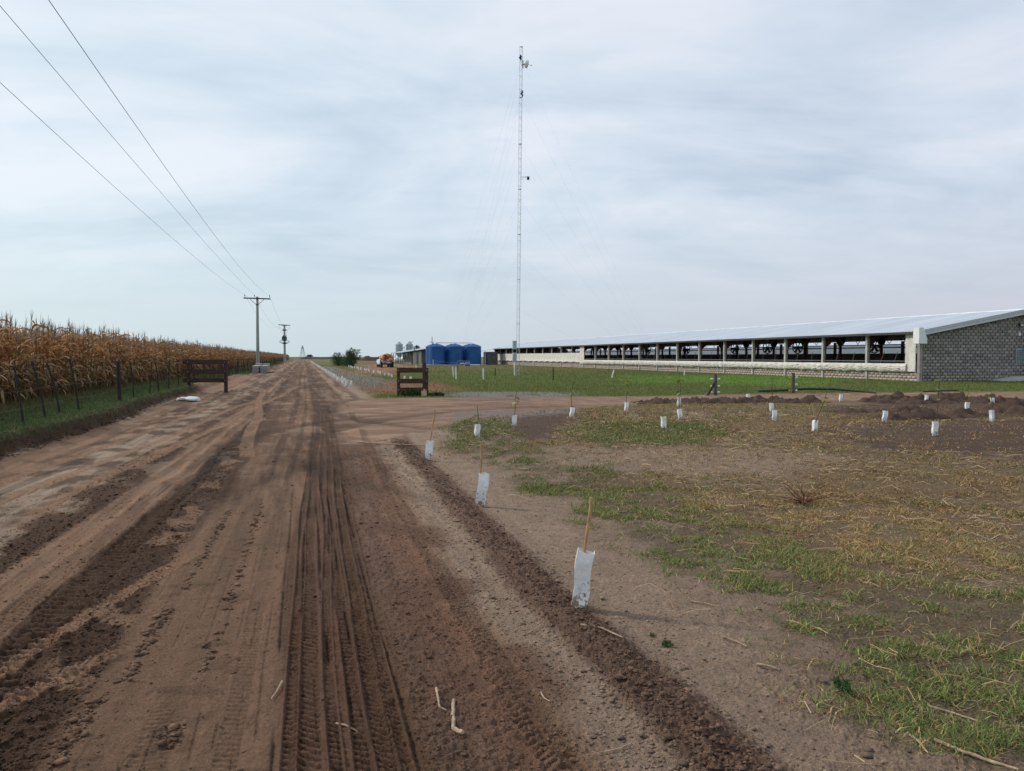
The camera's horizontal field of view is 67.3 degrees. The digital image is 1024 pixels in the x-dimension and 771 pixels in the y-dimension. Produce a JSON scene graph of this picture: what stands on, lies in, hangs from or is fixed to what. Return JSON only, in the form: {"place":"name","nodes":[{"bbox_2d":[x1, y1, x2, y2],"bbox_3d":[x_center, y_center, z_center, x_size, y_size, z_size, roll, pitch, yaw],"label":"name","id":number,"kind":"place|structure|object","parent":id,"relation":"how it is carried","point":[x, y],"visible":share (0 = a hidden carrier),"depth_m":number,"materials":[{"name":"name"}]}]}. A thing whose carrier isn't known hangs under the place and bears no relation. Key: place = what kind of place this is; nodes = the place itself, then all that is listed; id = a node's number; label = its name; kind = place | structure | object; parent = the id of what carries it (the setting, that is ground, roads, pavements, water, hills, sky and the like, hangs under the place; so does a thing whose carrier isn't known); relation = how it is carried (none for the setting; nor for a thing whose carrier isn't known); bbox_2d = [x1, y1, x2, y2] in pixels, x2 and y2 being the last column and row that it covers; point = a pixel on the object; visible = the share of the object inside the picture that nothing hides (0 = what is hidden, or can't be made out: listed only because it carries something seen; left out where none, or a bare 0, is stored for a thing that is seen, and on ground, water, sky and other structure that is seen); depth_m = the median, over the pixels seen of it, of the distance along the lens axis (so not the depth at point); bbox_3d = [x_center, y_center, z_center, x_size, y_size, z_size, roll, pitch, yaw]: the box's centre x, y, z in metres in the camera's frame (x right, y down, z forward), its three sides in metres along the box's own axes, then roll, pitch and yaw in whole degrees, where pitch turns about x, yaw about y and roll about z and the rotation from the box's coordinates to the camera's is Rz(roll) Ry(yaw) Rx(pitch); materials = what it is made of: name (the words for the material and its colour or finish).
{"place":"outdoors","nodes":[
{"label":"outdoors","id":0,"kind":"place"},
{"bbox_2d":[0,315,288,399],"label":"corn field","id":1,"kind":"structure","parent":0,"point":[200,351],"depth_m":56.42,"materials":[{"name":"plant"}]},
{"bbox_2d":[176,396,200,400],"bbox_3d":[-11.882,0.481,28.152,0.892,0.182,0.490,0,2,11],"label":"white sack","id":2,"kind":"object","parent":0,"point":[190,398],"visible":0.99,"depth_m":28.05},
{"bbox_2d":[299,356,345,358],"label":"earth bank","id":3,"kind":"structure","parent":0,"point":[306,357],"depth_m":473.82,"materials":[{"name":"soil"}]},
{"bbox_2d":[358,356,401,360],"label":"earth bank","id":4,"kind":"structure","parent":0,"point":[367,358],"depth_m":295.11,"materials":[{"name":"soil"}]},
{"bbox_2d":[0,358,781,770],"bbox_3d":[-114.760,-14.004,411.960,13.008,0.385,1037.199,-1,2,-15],"label":"dirt road","id":5,"kind":"structure","parent":0,"point":[306,424],"depth_m":4.75,"materials":[{"name":"soil"}]},
{"bbox_2d":[358,441,425,445],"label":"dry stalk","id":6,"kind":"object","parent":5,"relation":"on","point":[386,443],"visible":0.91,"depth_m":13.97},
{"bbox_2d":[435,687,446,710],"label":"dry stalk","id":7,"kind":"object","parent":5,"relation":"on","point":[437,695],"visible":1,"depth_m":3.52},
{"bbox_2d":[451,698,464,733],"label":"dry stalk","id":8,"kind":"object","parent":5,"relation":"on","point":[457,730],"visible":1,"depth_m":3.34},
{"bbox_2d":[0,390,1022,770],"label":"soil clods","id":9,"kind":"object","parent":5,"relation":"on","point":[166,738],"visible":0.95,"depth_m":4.04,"materials":[{"name":"soil"}]},
{"bbox_2d":[571,547,594,608],"bbox_3d":[0.445,1.218,4.864,0.115,0.366,0.088,7,0,5],"label":"tree guard","id":10,"kind":"object","parent":5,"relation":"on","point":[582,574],"visible":0.98,"depth_m":4.83,"materials":[{"name":"plastic"}]},
{"bbox_2d":[583,497,592,552],"bbox_3d":[0.465,1.102,4.889,0.117,0.776,0.029,-1,2,-28],"label":"cane stake","id":11,"kind":"object","parent":10,"relation":"in","point":[588,523],"visible":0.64,"depth_m":4.88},
{"bbox_2d":[481,347,499,364],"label":"pump house","id":12,"kind":"structure","parent":0,"point":[490,358],"depth_m":152.20,"materials":[{"name":"metal"}]},
{"bbox_2d":[0,357,1023,770],"bbox_3d":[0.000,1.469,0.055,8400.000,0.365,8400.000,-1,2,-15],"label":"ground","id":13,"kind":"structure","parent":0,"point":[638,571],"depth_m":6.44,"materials":[{"name":"soil"}]},
{"bbox_2d":[0,340,16,404],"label":"corn plant","id":14,"kind":"object","parent":13,"relation":"on","point":[5,364],"visible":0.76,"depth_m":20.51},
{"bbox_2d":[0,316,21,396],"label":"corn plant","id":15,"kind":"object","parent":13,"relation":"on","point":[2,332],"visible":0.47,"depth_m":21.18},
{"bbox_2d":[0,314,23,402],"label":"corn plant","id":16,"kind":"object","parent":13,"relation":"on","point":[5,380],"visible":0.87,"depth_m":20.67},
{"bbox_2d":[0,323,24,404],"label":"corn plant","id":17,"kind":"object","parent":13,"relation":"on","point":[10,363],"visible":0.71,"depth_m":20.98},
{"bbox_2d":[0,330,31,402],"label":"corn plant","id":18,"kind":"object","parent":13,"relation":"on","point":[15,363],"visible":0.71,"depth_m":21.44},
{"bbox_2d":[0,313,35,403],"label":"corn plant","id":19,"kind":"object","parent":13,"relation":"on","point":[9,355],"visible":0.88,"depth_m":20.72,"materials":[{"name":"plant"}]},
{"bbox_2d":[3,333,36,402],"bbox_3d":[-13.849,-0.555,21.610,0.484,2.170,1.040,1,2,15],"label":"corn plant","id":20,"kind":"object","parent":13,"relation":"on","point":[26,350],"visible":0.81,"depth_m":21.64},
{"bbox_2d":[3,331,37,401],"bbox_3d":[-13.948,-0.547,21.740,1.032,2.140,0.621,0,2,-13],"label":"corn plant","id":21,"kind":"object","parent":13,"relation":"on","point":[19,364],"visible":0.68,"depth_m":21.77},
{"bbox_2d":[11,338,37,400],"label":"corn plant","id":22,"kind":"object","parent":13,"relation":"on","point":[21,372],"visible":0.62,"depth_m":22.00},
{"bbox_2d":[21,333,32,394],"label":"corn plant","id":23,"kind":"object","parent":13,"relation":"on","point":[24,367],"visible":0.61,"depth_m":22.24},
{"bbox_2d":[7,319,47,400],"bbox_3d":[-13.996,-0.712,22.360,1.127,2.419,0.577,-1,2,-19],"label":"corn plant","id":24,"kind":"object","parent":13,"relation":"on","point":[30,331],"visible":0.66,"depth_m":22.28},
{"bbox_2d":[16,327,51,398],"bbox_3d":[-14.239,-0.631,22.879,0.541,2.212,1.079,1,2,22],"label":"corn plant","id":25,"kind":"object","parent":13,"relation":"on","point":[35,365],"visible":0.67,"depth_m":22.91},
{"bbox_2d":[21,309,48,399],"bbox_3d":[-14.017,-0.900,22.666,0.655,2.768,0.947,-2,3,-43],"label":"corn plant","id":26,"kind":"object","parent":13,"relation":"on","point":[32,353],"visible":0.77,"depth_m":22.63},
{"bbox_2d":[23,319,51,397],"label":"corn plant","id":27,"kind":"object","parent":13,"relation":"on","point":[36,354],"visible":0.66,"depth_m":23.11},
{"bbox_2d":[28,322,56,396],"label":"corn plant","id":28,"kind":"object","parent":13,"relation":"on","point":[45,357],"visible":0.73,"depth_m":23.58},
{"bbox_2d":[24,330,63,393],"bbox_3d":[-14.259,-0.669,23.344,1.146,2.254,0.634,-2,3,-40],"label":"corn plant","id":29,"kind":"object","parent":13,"relation":"on","point":[40,359],"visible":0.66,"depth_m":23.35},
{"bbox_2d":[33,330,54,396],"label":"corn plant","id":30,"kind":"object","parent":13,"relation":"on","point":[43,363],"visible":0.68,"depth_m":23.71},
{"bbox_2d":[35,324,56,393],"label":"corn plant","id":31,"kind":"object","parent":13,"relation":"on","point":[45,353],"visible":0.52,"depth_m":24.05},
{"bbox_2d":[38,342,63,394],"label":"corn plant","id":32,"kind":"object","parent":13,"relation":"on","point":[56,346],"visible":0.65,"depth_m":24.41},
{"bbox_2d":[39,315,68,397],"bbox_3d":[-14.431,-0.881,23.914,0.891,2.634,0.899,1,2,26],"label":"corn plant","id":33,"kind":"object","parent":13,"relation":"on","point":[47,354],"visible":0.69,"depth_m":23.85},
{"bbox_2d":[46,329,65,396],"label":"corn plant","id":34,"kind":"object","parent":13,"relation":"on","point":[52,360],"visible":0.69,"depth_m":24.75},
{"bbox_2d":[41,322,71,393],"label":"corn plant","id":35,"kind":"object","parent":13,"relation":"on","point":[55,353],"visible":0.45,"depth_m":25.07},
{"bbox_2d":[39,334,77,394],"bbox_3d":[-14.720,-0.705,24.942,1.104,2.206,0.512,-2,3,-38],"label":"corn plant","id":36,"kind":"object","parent":13,"relation":"on","point":[60,362],"visible":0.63,"depth_m":24.99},
{"bbox_2d":[45,324,77,389],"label":"corn plant","id":37,"kind":"object","parent":13,"relation":"on","point":[60,353],"visible":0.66,"depth_m":25.35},
{"bbox_2d":[52,337,71,394],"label":"corn plant","id":38,"kind":"object","parent":13,"relation":"on","point":[59,365],"visible":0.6,"depth_m":25.49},
{"bbox_2d":[51,324,76,393],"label":"corn plant","id":39,"kind":"object","parent":13,"relation":"on","point":[61,364],"visible":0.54,"depth_m":25.87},
{"bbox_2d":[51,323,81,388],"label":"corn plant","id":40,"kind":"object","parent":13,"relation":"on","point":[69,350],"visible":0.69,"depth_m":25.82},
{"bbox_2d":[59,323,81,393],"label":"corn plant","id":41,"kind":"object","parent":13,"relation":"on","point":[69,325],"visible":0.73,"depth_m":26.20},
{"bbox_2d":[58,331,82,392],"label":"corn plant","id":42,"kind":"object","parent":13,"relation":"on","point":[80,374],"visible":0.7,"depth_m":26.34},
{"bbox_2d":[61,324,81,393],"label":"corn plant","id":43,"kind":"object","parent":13,"relation":"on","point":[72,363],"visible":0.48,"depth_m":26.94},
{"bbox_2d":[63,336,85,391],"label":"corn plant","id":44,"kind":"object","parent":13,"relation":"on","point":[75,346],"visible":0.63,"depth_m":27.00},
{"bbox_2d":[70,341,90,391],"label":"corn plant","id":45,"kind":"object","parent":13,"relation":"on","point":[79,365],"visible":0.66,"depth_m":27.57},
{"bbox_2d":[74,328,91,392],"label":"corn plant","id":46,"kind":"object","parent":13,"relation":"on","point":[77,331],"visible":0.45,"depth_m":27.86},
{"bbox_2d":[73,330,95,389],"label":"corn plant","id":47,"kind":"object","parent":13,"relation":"on","point":[86,358],"visible":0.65,"depth_m":28.40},
{"bbox_2d":[74,328,97,391],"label":"corn plant","id":48,"kind":"object","parent":13,"relation":"on","point":[83,332],"visible":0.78,"depth_m":27.79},
{"bbox_2d":[72,341,99,389],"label":"corn plant","id":49,"kind":"object","parent":13,"relation":"on","point":[85,369],"visible":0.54,"depth_m":28.17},
{"bbox_2d":[78,326,97,390],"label":"corn plant","id":50,"kind":"object","parent":13,"relation":"on","point":[90,358],"visible":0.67,"depth_m":28.78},
{"bbox_2d":[79,326,101,389],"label":"corn plant","id":51,"kind":"object","parent":13,"relation":"on","point":[87,363],"visible":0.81,"depth_m":28.53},
{"bbox_2d":[84,337,105,389],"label":"corn plant","id":52,"kind":"object","parent":13,"relation":"on","point":[100,347],"visible":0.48,"depth_m":29.53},
{"bbox_2d":[91,335,106,386],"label":"corn plant","id":53,"kind":"object","parent":13,"relation":"on","point":[101,362],"visible":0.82,"depth_m":30.12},
{"bbox_2d":[89,341,115,388],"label":"corn plant","id":54,"kind":"object","parent":13,"relation":"on","point":[103,358],"visible":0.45,"depth_m":30.94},
{"bbox_2d":[96,327,111,388],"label":"corn plant","id":55,"kind":"object","parent":13,"relation":"on","point":[100,352],"visible":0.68,"depth_m":30.45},
{"bbox_2d":[93,324,115,381],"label":"corn plant","id":56,"kind":"object","parent":13,"relation":"on","point":[102,352],"visible":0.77,"depth_m":30.44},
{"bbox_2d":[105,332,122,385],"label":"corn plant","id":57,"kind":"object","parent":13,"relation":"on","point":[109,357],"visible":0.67,"depth_m":31.46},
{"bbox_2d":[103,334,128,380],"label":"corn plant","id":58,"kind":"object","parent":13,"relation":"on","point":[117,353],"visible":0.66,"depth_m":32.51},
{"bbox_2d":[112,326,133,384],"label":"corn plant","id":59,"kind":"object","parent":13,"relation":"on","point":[120,353],"visible":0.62,"depth_m":33.90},
{"bbox_2d":[122,331,139,382],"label":"corn plant","id":60,"kind":"object","parent":13,"relation":"on","point":[127,355],"visible":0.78,"depth_m":34.72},
{"bbox_2d":[0,362,280,443],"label":"verge weeds","id":61,"kind":"object","parent":13,"relation":"on","point":[34,411],"visible":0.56,"depth_m":21.60,"materials":[{"name":"green plant"}]},
{"bbox_2d":[5,358,283,424],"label":"wire fence","id":62,"kind":"object","parent":13,"relation":"on","point":[119,393],"visible":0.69,"depth_m":22.86,"materials":[{"name":"metal"}]},
{"bbox_2d":[182,359,227,392],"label":"cattle guard wing","id":63,"kind":"structure","parent":13,"relation":"on","point":[189,371],"depth_m":34.25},
{"bbox_2d":[243,295,270,363],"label":"utility pole","id":64,"kind":"object","parent":13,"relation":"on","point":[257,332],"visible":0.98,"depth_m":89.66,"materials":[{"name":"concrete"}]},
{"bbox_2d":[0,6,230,270],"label":"power line","id":65,"kind":"object","parent":64,"relation":"attached to","point":[91,112],"visible":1,"depth_m":19.64,"materials":[{"name":"metal"}]},
{"bbox_2d":[0,82,239,291],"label":"power line","id":66,"kind":"object","parent":64,"relation":"attached to","point":[95,169],"visible":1,"depth_m":23.88,"materials":[{"name":"metal"}]},
{"bbox_2d":[49,0,266,293],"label":"power line","id":67,"kind":"object","parent":64,"relation":"attached to","point":[127,113],"visible":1,"depth_m":16.51,"materials":[{"name":"metal"}]},
{"bbox_2d":[278,324,289,361],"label":"transformer pole","id":68,"kind":"object","parent":13,"relation":"on","point":[284,338],"visible":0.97,"depth_m":209.57,"materials":[{"name":"concrete"}]},
{"bbox_2d":[330,352,346,365],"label":"shrub","id":69,"kind":"object","parent":13,"relation":"on","point":[337,358],"visible":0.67,"depth_m":129.40,"materials":[{"name":"green plant"}]},
{"bbox_2d":[340,347,361,366],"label":"shrub","id":70,"kind":"object","parent":13,"relation":"on","point":[351,358],"visible":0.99,"depth_m":120.71,"materials":[{"name":"green plant"}]},
{"bbox_2d":[379,353,393,367],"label":"tank trailer","id":71,"kind":"object","parent":13,"relation":"on","point":[385,357],"visible":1,"depth_m":110.75,"materials":[{"name":"paint"}]},
{"bbox_2d":[395,342,402,356],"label":"grain silo","id":72,"kind":"object","parent":13,"relation":"on","point":[399,346],"visible":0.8,"depth_m":218.97,"materials":[{"name":"metal"}]},
{"bbox_2d":[391,348,425,363],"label":"farm building","id":73,"kind":"structure","parent":13,"relation":"on","point":[415,356],"depth_m":162.54,"materials":[{"name":"metal"}]},
{"bbox_2d":[397,368,427,395],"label":"cattle guard wing","id":74,"kind":"structure","parent":13,"relation":"on","point":[412,370],"depth_m":31.20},
{"bbox_2d":[399,388,443,396],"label":"weed clump","id":75,"kind":"object","parent":13,"relation":"on","point":[410,392],"visible":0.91,"depth_m":31.04,"materials":[{"name":"green plant"}]},
{"bbox_2d":[425,440,433,460],"bbox_3d":[-1.277,1.002,11.844,0.116,0.331,0.084,8,1,10],"label":"tree guard","id":76,"kind":"object","parent":13,"relation":"on","point":[429,449],"visible":0.9,"depth_m":11.81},
{"bbox_2d":[474,424,480,436],"bbox_3d":[-0.679,0.884,15.070,0.114,0.267,0.075,0,0,-27],"label":"tree guard","id":77,"kind":"object","parent":13,"relation":"on","point":[477,428],"visible":0.91,"depth_m":15.04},
{"bbox_2d":[476,472,489,506],"bbox_3d":[-0.313,1.118,8.215,0.119,0.375,0.086,7,0,10],"label":"tree guard","id":78,"kind":"object","parent":13,"relation":"on","point":[483,485],"visible":0.92,"depth_m":8.19,"materials":[{"name":"plastic"}]},
{"bbox_2d":[480,444,482,473],"bbox_3d":[-0.331,1.007,8.236,0.028,0.761,0.048,1,2,19],"label":"cane stake","id":79,"kind":"object","parent":78,"relation":"in","point":[481,455],"visible":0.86,"depth_m":8.22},
{"bbox_2d":[434,46,665,375],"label":"lattice mast","id":80,"kind":"object","parent":13,"relation":"on","point":[514,343],"visible":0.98,"depth_m":63.59,"materials":[{"name":"metal"}]},
{"bbox_2d":[661,639,673,646],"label":"green weed","id":81,"kind":"object","parent":13,"relation":"on","point":[666,643],"visible":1,"depth_m":4.25,"materials":[{"name":"green plant"}]},
{"bbox_2d":[707,374,719,394],"bbox_3d":[8.414,0.042,32.165,0.679,1.022,0.153,-1,2,-29],"label":"fence post","id":82,"kind":"object","parent":13,"relation":"on","point":[714,387],"visible":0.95,"depth_m":32.16,"materials":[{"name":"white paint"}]},
{"bbox_2d":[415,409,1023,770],"bbox_3d":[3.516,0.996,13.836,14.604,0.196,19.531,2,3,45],"label":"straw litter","id":83,"kind":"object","parent":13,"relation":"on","point":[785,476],"visible":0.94,"depth_m":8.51,"materials":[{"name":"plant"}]},
{"bbox_2d":[631,395,830,403],"bbox_3d":[7.398,0.482,26.197,6.783,0.349,1.600,0,2,0],"label":"dirt mound","id":84,"kind":"object","parent":13,"relation":"on","point":[806,399],"visible":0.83,"depth_m":25.88,"materials":[{"name":"soil"}]},
{"bbox_2d":[493,309,1023,380],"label":"livestock shed","id":85,"kind":"structure","parent":13,"relation":"on","point":[979,346],"depth_m":63.56,"materials":[{"name":"metal"}]},
{"bbox_2d":[763,340,771,353],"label":"ceiling fan","id":86,"kind":"object","parent":85,"relation":"hanging from","point":[767,348],"visible":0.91,"depth_m":69.65},
{"bbox_2d":[792,339,802,353],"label":"ceiling fan","id":87,"kind":"object","parent":85,"relation":"hanging from","point":[798,349],"visible":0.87,"depth_m":66.66},
{"bbox_2d":[871,339,880,352],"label":"ceiling fan","id":88,"kind":"object","parent":85,"relation":"hanging from","point":[873,346],"visible":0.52,"depth_m":57.63},
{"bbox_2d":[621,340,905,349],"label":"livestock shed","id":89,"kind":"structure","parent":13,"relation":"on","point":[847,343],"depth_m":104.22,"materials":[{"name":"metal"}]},
{"bbox_2d":[788,373,797,392],"bbox_3d":[12.225,-0.037,33.438,0.440,1.035,0.158,-1,2,-15],"label":"fence post","id":90,"kind":"object","parent":13,"relation":"on","point":[793,384],"visible":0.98,"depth_m":33.38,"materials":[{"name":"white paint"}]},
{"bbox_2d":[772,477,836,503],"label":"dry weed","id":91,"kind":"object","parent":13,"relation":"on","point":[799,500],"visible":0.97,"depth_m":8.13,"materials":[{"name":"plant"}]},
{"bbox_2d":[812,420,818,430],"bbox_3d":[6.331,0.846,16.077,0.110,0.258,0.080,13,-5,-23],"label":"tree guard","id":92,"kind":"object","parent":13,"relation":"on","point":[814,426],"visible":0.91,"depth_m":16.05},
{"bbox_2d":[758,388,876,392],"bbox_3d":[13.336,0.211,33.982,4.918,0.184,1.138,0,2,10],"label":"black pipe","id":93,"kind":"object","parent":13,"relation":"on","point":[781,390],"visible":0.9,"depth_m":34.17,"materials":[{"name":"plastic"}]},
{"bbox_2d":[830,676,851,693],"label":"green weed","id":94,"kind":"object","parent":13,"relation":"on","point":[845,683],"visible":0.99,"depth_m":3.64,"materials":[{"name":"green plant"}]},
{"bbox_2d":[823,403,936,412],"bbox_3d":[10.577,0.658,22.072,3.356,0.295,1.100,0,2,-13],"label":"dirt mound","id":95,"kind":"object","parent":13,"relation":"on","point":[901,407],"visible":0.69,"depth_m":21.83,"materials":[{"name":"soil"}]},
{"bbox_2d":[872,407,997,420],"bbox_3d":[10.705,0.720,19.626,3.205,0.358,1.200,0,2,-10],"label":"dirt mound","id":96,"kind":"object","parent":13,"relation":"on","point":[923,413],"visible":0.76,"depth_m":19.25,"materials":[{"name":"soil"}]},
{"bbox_2d":[931,421,938,435],"bbox_3d":[8.338,0.854,15.154,0.114,0.308,0.075,-1,0,-1],"label":"tree guard","id":97,"kind":"object","parent":13,"relation":"on","point":[935,427],"visible":0.97,"depth_m":15.12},
{"bbox_2d":[857,391,1023,403],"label":"dirt mound","id":98,"kind":"object","parent":13,"relation":"on","point":[898,397],"visible":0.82,"depth_m":25.61,"materials":[{"name":"soil"}]},
{"bbox_2d":[927,704,981,722],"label":"dry stalk","id":99,"kind":"object","parent":13,"relation":"on","point":[934,707],"visible":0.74,"depth_m":3.43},
{"bbox_2d":[934,738,1018,770],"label":"dry stalk","id":100,"kind":"object","parent":13,"relation":"on","point":[977,756],"visible":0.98,"depth_m":3.05,"materials":[{"name":"plant"}]},
{"bbox_2d":[989,410,994,421],"bbox_3d":[11.485,0.730,18.398,0.113,0.299,0.085,-4,2,-27],"label":"tree guard","id":101,"kind":"object","parent":13,"relation":"on","point":[991,416],"visible":0.88,"depth_m":18.37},
{"bbox_2d":[978,399,1023,414],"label":"dirt mound","id":102,"kind":"object","parent":13,"relation":"on","point":[1012,407],"visible":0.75,"depth_m":21.08,"materials":[{"name":"soil"}]},
{"bbox_2d":[0,0,1023,356],"label":"sky","id":103,"kind":"structure","parent":0,"point":[734,163],"materials":[{"name":"white"}]},
{"bbox_2d":[323,364,1023,397],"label":"meadow grass","id":104,"kind":"structure","parent":0,"point":[585,389],"depth_m":45.53,"materials":[{"name":"green plant"}]},
{"bbox_2d":[352,391,1023,437],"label":"driveway","id":105,"kind":"structure","parent":0,"point":[399,417],"depth_m":24.95,"materials":[{"name":"soil"}]},
{"bbox_2d":[433,401,1023,770],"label":"field grass","id":106,"kind":"structure","parent":0,"point":[995,739],"depth_m":6.37,"materials":[{"name":"green plant"}]},
{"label":"concrete pad","id":107,"kind":"object","parent":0,"visible":0},
{"bbox_2d":[429,343,444,364],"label":"water tank","id":108,"kind":"object","parent":107,"relation":"on","point":[436,349],"visible":0.98,"depth_m":146.06,"materials":[{"name":"blue plastic"}]},
{"bbox_2d":[447,344,462,364],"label":"water tank","id":109,"kind":"object","parent":107,"relation":"on","point":[454,351],"visible":0.94,"depth_m":146.97,"materials":[{"name":"blue plastic"}]},
{"bbox_2d":[465,344,480,363],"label":"water tank","id":110,"kind":"object","parent":107,"relation":"on","point":[472,355],"visible":0.9,"depth_m":147.90,"materials":[{"name":"blue plastic"}]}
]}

